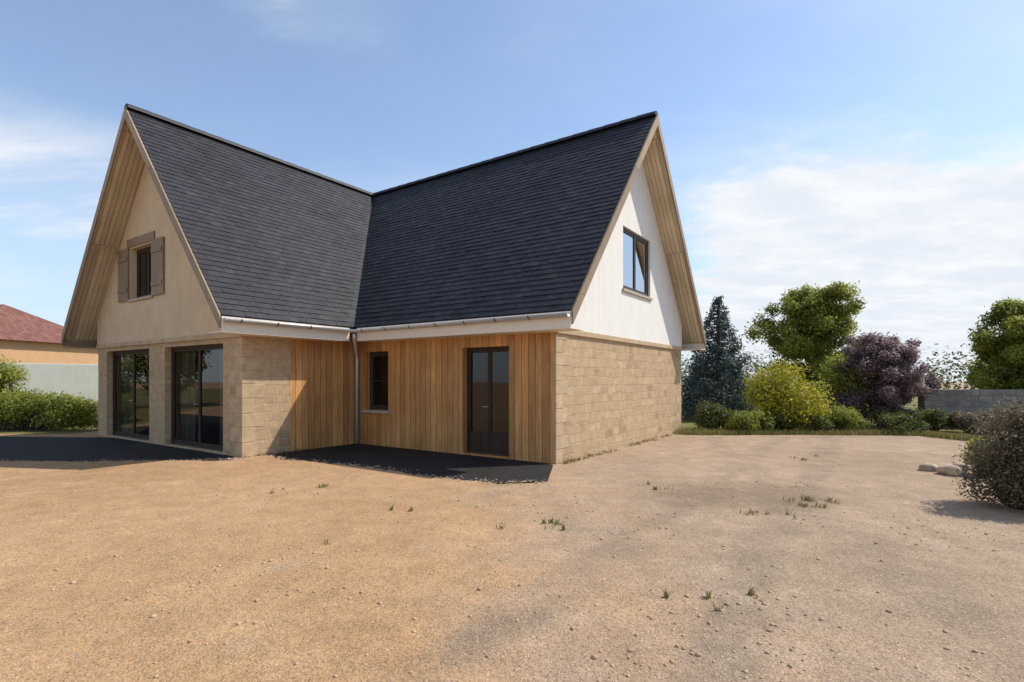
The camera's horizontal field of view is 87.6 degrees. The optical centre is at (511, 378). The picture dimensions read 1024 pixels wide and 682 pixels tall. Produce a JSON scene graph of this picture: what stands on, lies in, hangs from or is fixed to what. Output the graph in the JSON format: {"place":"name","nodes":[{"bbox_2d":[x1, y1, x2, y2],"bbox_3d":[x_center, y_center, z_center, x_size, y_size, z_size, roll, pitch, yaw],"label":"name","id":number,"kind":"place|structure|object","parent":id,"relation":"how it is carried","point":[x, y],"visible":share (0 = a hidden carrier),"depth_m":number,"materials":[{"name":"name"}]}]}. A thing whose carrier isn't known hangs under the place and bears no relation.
{"place":"outdoors","nodes":[
{"label":"outdoors","id":0,"kind":"place"},
{"bbox_2d":[0,304,97,363],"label":"neighbour house","id":1,"kind":"structure","parent":0,"point":[25,337],"depth_m":30.99,"materials":[{"name":"ceramic"}]},
{"bbox_2d":[0,413,97,433],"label":"lawn","id":2,"kind":"structure","parent":0,"point":[63,431],"depth_m":16.13,"materials":[{"name":"green plant"}]},
{"bbox_2d":[0,354,32,402],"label":"tall shrub","id":3,"kind":"object","parent":2,"relation":"on","point":[7,373],"visible":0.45,"depth_m":18.52,"materials":[{"name":"green plant"}]},
{"bbox_2d":[0,388,97,430],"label":"hedge","id":4,"kind":"object","parent":2,"relation":"on","point":[55,411],"visible":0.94,"depth_m":16.35,"materials":[{"name":"green plant"}]},
{"bbox_2d":[2,363,97,412],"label":"garden wall","id":5,"kind":"structure","parent":2,"relation":"on","point":[75,380],"depth_m":24.06,"materials":[{"name":"white paint"}]},
{"bbox_2d":[0,436,239,460],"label":"driveway","id":6,"kind":"structure","parent":0,"point":[62,448],"depth_m":11.87,"materials":[{"name":"grey asphalt"}]},
{"bbox_2d":[272,443,552,483],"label":"path","id":7,"kind":"structure","parent":0,"point":[444,464],"depth_m":10.17,"materials":[{"name":"grey asphalt"}]},
{"bbox_2d":[0,381,1023,681],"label":"ground","id":8,"kind":"structure","parent":0,"point":[916,575],"depth_m":4.48,"materials":[{"name":"beige soil"}]},
{"bbox_2d":[61,103,705,463],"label":"stone house","id":9,"kind":"structure","parent":8,"relation":"on","point":[538,303],"depth_m":12.56,"materials":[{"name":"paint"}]},
{"bbox_2d":[113,349,148,439],"bbox_3d":[-9.986,0.390,14.212,2.694,2.380,0.270,0,0,35],"label":"patio door","id":10,"kind":"structure","parent":9,"relation":"in","point":[128,358],"depth_m":14.77,"materials":[{"name":"brown metal"}]},
{"bbox_2d":[127,246,153,302],"bbox_3d":[-9.303,-2.661,13.528,1.420,1.372,0.260,0,0,35],"label":"window","id":11,"kind":"structure","parent":9,"relation":"in","point":[148,249],"depth_m":13.60,"materials":[{"name":"brown wood"}]},
{"bbox_2d":[171,344,222,450],"bbox_3d":[-7.063,0.390,12.196,2.694,2.380,0.270,0,0,35],"label":"patio door","id":12,"kind":"structure","parent":9,"relation":"in","point":[188,404],"depth_m":12.70,"materials":[{"name":"brown metal"}]},
{"bbox_2d":[362,352,389,413],"bbox_3d":[-3.200,0.089,12.848,0.940,1.472,0.260,0,0,35],"label":"window","id":13,"kind":"structure","parent":9,"relation":"in","point":[381,407],"depth_m":13.06,"materials":[{"name":"brown"}]},
{"bbox_2d":[467,347,508,455],"bbox_3d":[-0.467,0.455,11.050,1.194,2.204,0.115,0,0,35],"label":"door","id":14,"kind":"structure","parent":9,"relation":"in","point":[489,442],"depth_m":11.08,"materials":[{"name":"brown wood"}]},
{"bbox_2d":[622,227,652,300],"bbox_3d":[3.080,-2.821,13.278,0.180,1.552,1.920,0,0,35],"label":"window","id":15,"kind":"structure","parent":9,"relation":"in","point":[635,248],"depth_m":13.28,"materials":[{"name":"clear glass"}]},
{"bbox_2d":[0,454,1023,681],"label":"loose stones","id":16,"kind":"object","parent":8,"relation":"on","point":[631,650],"visible":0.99,"depth_m":3.94,"materials":[{"name":"brown gravel"}]},
{"bbox_2d":[242,432,841,611],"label":"weeds","id":17,"kind":"object","parent":8,"relation":"on","point":[751,592],"visible":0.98,"depth_m":6.80,"materials":[{"name":"green plant"}]},
{"bbox_2d":[681,343,990,391],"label":"wood","id":18,"kind":"object","parent":8,"relation":"on","point":[934,370],"visible":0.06,"depth_m":50.61,"materials":[{"name":"green plant"}]},
{"bbox_2d":[918,462,937,471],"bbox_3d":[7.265,1.559,9.312,0.330,0.196,0.266,0,0,0],"label":"edging stone","id":19,"kind":"object","parent":8,"relation":"on","point":[927,466],"visible":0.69,"depth_m":9.23,"materials":[{"name":"beige stone"}]},
{"bbox_2d":[936,464,964,476],"bbox_3d":[7.325,1.548,8.909,0.362,0.238,0.412,0,0,-12],"label":"edging stone","id":20,"kind":"object","parent":8,"relation":"on","point":[944,469],"visible":0.77,"depth_m":8.80,"materials":[{"name":"beige stone"}]},
{"bbox_2d":[953,463,971,469],"bbox_3d":[7.971,1.573,9.458,0.282,0.161,0.224,0,0,31],"label":"edging stone","id":21,"kind":"object","parent":8,"relation":"on","point":[959,464],"visible":0.22,"depth_m":9.40,"materials":[{"name":"beige stone"}]},
{"bbox_2d":[959,435,992,474],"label":"shrub","id":22,"kind":"object","parent":8,"relation":"on","point":[969,447],"visible":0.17,"depth_m":8.92,"materials":[{"name":"green plant"}]},
{"bbox_2d":[951,395,1023,509],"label":"brown shrub","id":23,"kind":"object","parent":8,"relation":"on","point":[1004,466],"visible":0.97,"depth_m":6.58,"materials":[{"name":"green plant"}]},
{"bbox_2d":[0,0,1023,380],"label":"sky","id":24,"kind":"structure","parent":0,"point":[879,144],"materials":[{"name":"blue"}]},
{"bbox_2d":[681,390,1011,440],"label":"lawn","id":25,"kind":"structure","parent":0,"point":[686,423],"depth_m":18.20,"materials":[{"name":"green plant"}]},
{"bbox_2d":[690,400,733,429],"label":"shrub","id":26,"kind":"object","parent":25,"relation":"on","point":[707,415],"visible":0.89,"depth_m":16.14,"materials":[{"name":"green plant"}]},
{"bbox_2d":[681,295,758,419],"bbox_3d":[8.238,-0.825,20.827,3.781,4.951,3.798,0,0,0],"label":"conifer tree","id":27,"kind":"object","parent":25,"relation":"on","point":[715,383],"visible":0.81,"depth_m":20.52,"materials":[{"name":"green plant"}]},
{"bbox_2d":[718,406,774,431],"bbox_3d":[6.961,1.228,15.926,1.482,0.841,1.652,0,0,0],"label":"shrub","id":28,"kind":"object","parent":25,"relation":"on","point":[740,419],"visible":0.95,"depth_m":15.56,"materials":[{"name":"green plant"}]},
{"bbox_2d":[734,357,836,431],"bbox_3d":[8.425,0.487,16.587,2.841,2.317,2.927,0,0,0],"label":"golden shrub","id":29,"kind":"object","parent":25,"relation":"on","point":[775,395],"visible":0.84,"depth_m":16.12,"materials":[{"name":"yellow plant"}]},
{"bbox_2d":[762,411,832,433],"bbox_3d":[8.452,1.298,16.094,1.837,0.703,1.652,0,0,0],"label":"shrub","id":30,"kind":"object","parent":25,"relation":"on","point":[819,424],"visible":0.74,"depth_m":15.57,"materials":[{"name":"green plant"}]},
{"bbox_2d":[741,280,900,407],"bbox_3d":[13.480,-1.384,24.390,5.330,6.098,6.011,0,0,0],"label":"garden tree","id":31,"kind":"object","parent":25,"relation":"on","point":[815,326],"visible":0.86,"depth_m":23.21,"materials":[{"name":"green plant"}]},
{"bbox_2d":[671,426,986,441],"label":"edge grass","id":32,"kind":"structure","parent":25,"relation":"on","point":[858,431],"depth_m":15.19,"materials":[{"name":"green plant"}]},
{"bbox_2d":[816,403,867,431],"bbox_3d":[9.760,1.200,16.071,1.492,0.897,1.528,0,0,0],"label":"shrub","id":33,"kind":"object","parent":25,"relation":"on","point":[847,416],"visible":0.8,"depth_m":15.86,"materials":[{"name":"green plant"}]},
{"bbox_2d":[811,351,875,420],"bbox_3d":[11.491,0.277,18.552,2.154,2.727,2.069,0,0,0],"label":"garden shrub","id":34,"kind":"object","parent":25,"relation":"on","point":[837,385],"visible":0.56,"depth_m":18.20,"materials":[{"name":"green plant"}]},
{"bbox_2d":[824,331,944,426],"bbox_3d":[12.201,0.016,17.605,3.160,3.286,2.955,0,0,0],"label":"plum tree","id":35,"kind":"object","parent":25,"relation":"on","point":[884,364],"visible":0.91,"depth_m":17.32,"materials":[{"name":"purple plant"}]},
{"bbox_2d":[840,408,931,433],"bbox_3d":[11.189,1.276,15.964,1.817,0.748,2.206,0,0,-22],"label":"shrub","id":36,"kind":"object","parent":25,"relation":"on","point":[903,420],"visible":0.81,"depth_m":15.62,"materials":[{"name":"green plant"}]},
{"bbox_2d":[905,405,955,431],"bbox_3d":[12.711,1.216,16.143,1.379,0.866,1.396,0,0,0],"label":"shrub","id":37,"kind":"object","parent":25,"relation":"on","point":[935,419],"visible":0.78,"depth_m":15.90,"materials":[{"name":"green plant"}]},
{"bbox_2d":[918,389,1023,428],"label":"boundary wall","id":38,"kind":"structure","parent":25,"relation":"on","point":[963,400],"depth_m":17.29,"materials":[{"name":"grey concrete"}]},
{"bbox_2d":[945,409,1004,433],"bbox_3d":[13.659,1.254,15.677,1.514,0.790,1.432,0,0,0],"label":"shrub","id":39,"kind":"object","parent":25,"relation":"on","point":[958,418],"visible":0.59,"depth_m":15.56,"materials":[{"name":"green plant"}]},
{"bbox_2d":[959,297,1023,388],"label":"garden tree","id":40,"kind":"object","parent":25,"relation":"on","point":[1001,356],"visible":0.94,"depth_m":18.30,"materials":[{"name":"green plant"}]}
]}

